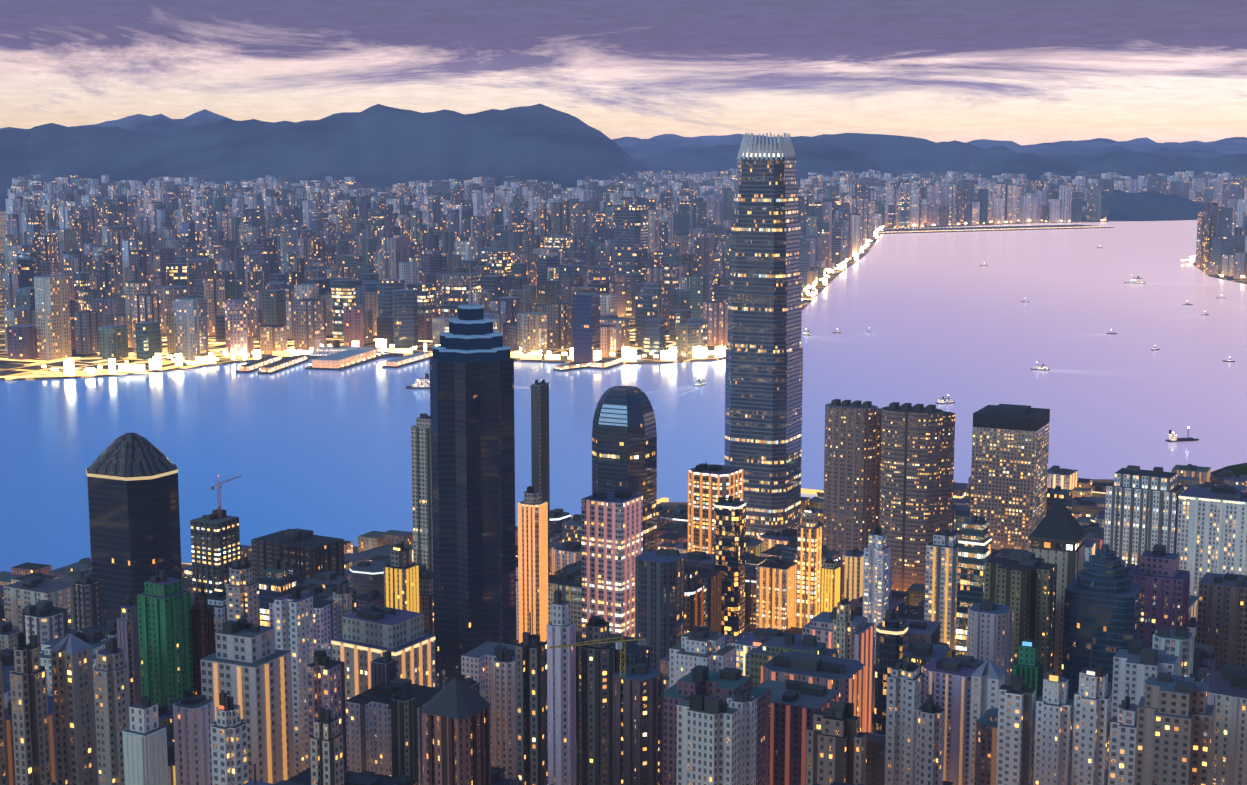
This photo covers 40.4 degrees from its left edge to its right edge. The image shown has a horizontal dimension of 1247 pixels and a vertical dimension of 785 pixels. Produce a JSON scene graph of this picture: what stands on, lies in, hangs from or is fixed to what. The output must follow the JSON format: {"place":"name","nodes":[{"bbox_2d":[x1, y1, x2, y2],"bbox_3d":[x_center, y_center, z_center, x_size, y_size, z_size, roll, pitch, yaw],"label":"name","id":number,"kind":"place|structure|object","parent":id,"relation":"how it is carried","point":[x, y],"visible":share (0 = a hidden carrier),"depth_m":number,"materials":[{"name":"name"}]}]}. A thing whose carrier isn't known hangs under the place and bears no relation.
{"place":"outdoors","nodes":[
{"label":"outdoors","id":0,"kind":"place"},
{"bbox_2d":[0,109,244,130],"bbox_3d":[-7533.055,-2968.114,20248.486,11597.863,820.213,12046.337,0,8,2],"label":"hill ridge","id":1,"kind":"structure","parent":0,"point":[155,122],"depth_m":18644.56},
{"bbox_2d":[0,104,649,210],"bbox_3d":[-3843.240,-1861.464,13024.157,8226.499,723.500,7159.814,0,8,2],"label":"hill ridge","id":2,"kind":"structure","parent":0,"point":[379,146],"depth_m":11642.28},
{"bbox_2d":[0,211,1108,379],"bbox_3d":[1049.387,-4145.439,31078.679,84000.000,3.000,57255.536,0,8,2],"label":"kowloon land","id":3,"kind":"structure","parent":0,"point":[7,367],"depth_m":3254.54,"materials":[{"name":"grey concrete"}]},
{"bbox_2d":[305,347,382,370],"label":"pier building","id":4,"kind":"structure","parent":3,"relation":"on","point":[335,361],"depth_m":3105.16,"materials":[{"name":"beige concrete"}]},
{"bbox_2d":[0,153,1244,708],"bbox_3d":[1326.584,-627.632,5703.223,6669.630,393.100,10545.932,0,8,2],"label":"city lights","id":5,"kind":"object","parent":3,"relation":"on","point":[478,343],"visible":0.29,"depth_m":2966.48},
{"bbox_2d":[0,169,1246,361],"bbox_3d":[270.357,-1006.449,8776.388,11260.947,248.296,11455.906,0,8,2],"label":"city buildings","id":6,"kind":"structure","parent":3,"relation":"on","point":[107,268],"depth_m":4834.77,"materials":[{"name":"grey concrete"}]},
{"bbox_2d":[875,224,1113,233],"bbox_3d":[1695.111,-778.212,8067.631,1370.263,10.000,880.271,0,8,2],"label":"kai tak pier","id":7,"kind":"structure","parent":3,"relation":"on","point":[970,229],"depth_m":8017.49,"materials":[{"name":"grey concrete"}]},
{"bbox_2d":[0,220,1246,571],"bbox_3d":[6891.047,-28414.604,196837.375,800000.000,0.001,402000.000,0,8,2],"label":"sea water","id":8,"kind":"structure","parent":0,"point":[938,316],"depth_m":2740.23,"materials":[{"name":"blue liquid"}]},
{"bbox_2d":[236,355,283,372],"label":"pier","id":9,"kind":"structure","parent":8,"relation":"in","point":[244,368],"depth_m":3066.10,"materials":[{"name":"beige concrete"}]},
{"bbox_2d":[257,355,308,373],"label":"pier","id":10,"kind":"structure","parent":8,"relation":"in","point":[266,369],"depth_m":3064.01,"materials":[{"name":"beige concrete"}]},
{"bbox_2d":[301,337,403,358],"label":"terminal","id":11,"kind":"object","parent":8,"relation":"on","point":[319,352],"visible":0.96,"depth_m":3209.95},
{"bbox_2d":[382,351,432,367],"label":"pier","id":12,"kind":"structure","parent":8,"relation":"in","point":[393,363],"depth_m":3130.01,"materials":[{"name":"beige concrete"}]},
{"bbox_2d":[406,374,429,388],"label":"boat","id":13,"kind":"object","parent":8,"relation":"on","point":[421,383],"visible":0.44,"depth_m":2810.34,"materials":[{"name":"white metal"}]},
{"bbox_2d":[553,362,589,371],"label":"pier","id":14,"kind":"structure","parent":8,"relation":"in","point":[574,366],"depth_m":3052.11,"materials":[{"name":"beige concrete"}]},
{"bbox_2d":[586,357,623,368],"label":"pier building","id":15,"kind":"structure","parent":8,"relation":"in","point":[603,363],"depth_m":3078.71,"materials":[{"name":"beige concrete"}]},
{"bbox_2d":[694,379,705,386],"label":"boat","id":16,"kind":"object","parent":8,"relation":"on","point":[699,383],"visible":0.94,"depth_m":2851.43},
{"bbox_2d":[803,330,812,335],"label":"ferry","id":17,"kind":"object","parent":8,"relation":"on","point":[808,333],"visible":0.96,"depth_m":3599.61,"materials":[{"name":"white metal"}]},
{"bbox_2d":[935,395,954,403],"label":"ferry","id":18,"kind":"object","parent":8,"relation":"on","point":[948,400],"visible":0.98,"depth_m":2653.74,"materials":[{"name":"white metal"}]},
{"bbox_2d":[1031,362,1049,370],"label":"ferry","id":19,"kind":"object","parent":8,"relation":"on","point":[1042,367],"visible":0.96,"depth_m":3047.32,"materials":[{"name":"white metal"}]},
{"bbox_2d":[1124,276,1145,283],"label":"ferry","id":20,"kind":"object","parent":8,"relation":"on","point":[1137,280],"visible":0.98,"depth_m":4949.34,"materials":[{"name":"white metal"}]},
{"bbox_2d":[1165,427,1198,441],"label":"work vessel","id":21,"kind":"object","parent":8,"relation":"on","point":[1172,436],"visible":0.98,"depth_m":2315.89,"materials":[{"name":"white metal"}]},
{"bbox_2d":[0,0,1246,144],"label":"sky","id":22,"kind":"structure","parent":0,"point":[1022,72],"materials":[{"name":"purple"}]},
{"bbox_2d":[181,479,1113,574],"bbox_3d":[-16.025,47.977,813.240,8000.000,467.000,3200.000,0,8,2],"label":"island terrain","id":23,"kind":"structure","parent":0,"point":[355,548],"depth_m":1901.84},
{"bbox_2d":[354,544,412,561],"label":"road","id":24,"kind":"structure","parent":23,"relation":"on","point":[384,550],"depth_m":1614.26,"materials":[{"name":"grey asphalt"}]},
{"bbox_2d":[0,133,1246,784],"bbox_3d":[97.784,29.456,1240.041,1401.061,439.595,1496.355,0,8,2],"label":"skyscrapers","id":25,"kind":"structure","parent":23,"relation":"on","point":[132,651],"depth_m":969.78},
{"bbox_2d":[210,475,240,518],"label":"tower crane","id":26,"kind":"object","parent":25,"relation":"on","point":[219,487],"visible":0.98,"depth_m":1290.16,"materials":[{"name":"paint"}]},
{"bbox_2d":[549,624,646,676],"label":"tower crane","id":27,"kind":"object","parent":25,"relation":"on","point":[642,641],"visible":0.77,"depth_m":667.16,"materials":[{"name":"paint"}]},
{"bbox_2d":[970,422,1049,549],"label":"skyscraper","id":28,"kind":"structure","parent":23,"relation":"on","point":[1009,477],"depth_m":1562.68,"materials":[{"name":"concrete"}]},
{"bbox_2d":[612,134,765,143],"bbox_3d":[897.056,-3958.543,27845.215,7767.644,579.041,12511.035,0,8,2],"label":"hill ridge","id":29,"kind":"structure","parent":0,"point":[662,137],"depth_m":26769.27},
{"bbox_2d":[634,133,1017,187],"bbox_3d":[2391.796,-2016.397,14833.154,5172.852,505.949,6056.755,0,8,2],"label":"hill ridge","id":30,"kind":"structure","parent":0,"point":[830,154],"depth_m":13893.99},
{"bbox_2d":[617,137,1246,158],"bbox_3d":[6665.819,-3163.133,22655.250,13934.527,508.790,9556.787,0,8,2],"label":"hill ridge","id":31,"kind":"structure","parent":0,"point":[643,148],"depth_m":21787.64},
{"bbox_2d":[937,137,1246,148],"bbox_3d":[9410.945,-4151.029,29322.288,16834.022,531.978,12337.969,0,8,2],"label":"hill ridge","id":32,"kind":"structure","parent":0,"point":[1237,142],"depth_m":28805.85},
{"bbox_2d":[968,150,1246,187],"bbox_3d":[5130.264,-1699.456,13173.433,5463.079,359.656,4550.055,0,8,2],"label":"hill ridge","id":33,"kind":"structure","parent":0,"point":[1034,166],"depth_m":12677.95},
{"bbox_2d":[1046,189,1202,220],"bbox_3d":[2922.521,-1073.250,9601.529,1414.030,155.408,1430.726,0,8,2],"label":"hill","id":34,"kind":"structure","parent":0,"point":[1120,205],"depth_m":9248.54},
{"bbox_2d":[1020,146,1228,158],"bbox_3d":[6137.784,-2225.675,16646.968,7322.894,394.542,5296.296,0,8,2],"label":"hill ridge","id":35,"kind":"structure","parent":0,"point":[1052,152],"depth_m":16535.12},
{"bbox_2d":[1193,262,1246,283],"bbox_3d":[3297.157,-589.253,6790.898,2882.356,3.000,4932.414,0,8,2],"label":"shoreline","id":36,"kind":"structure","parent":0,"point":[1230,278],"depth_m":5137.94,"materials":[{"name":"grey concrete"}]},
{"bbox_2d":[1211,463,1246,477],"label":"land","id":37,"kind":"structure","parent":0,"point":[1239,469],"depth_m":2098.62,"materials":[{"name":"green plant"}]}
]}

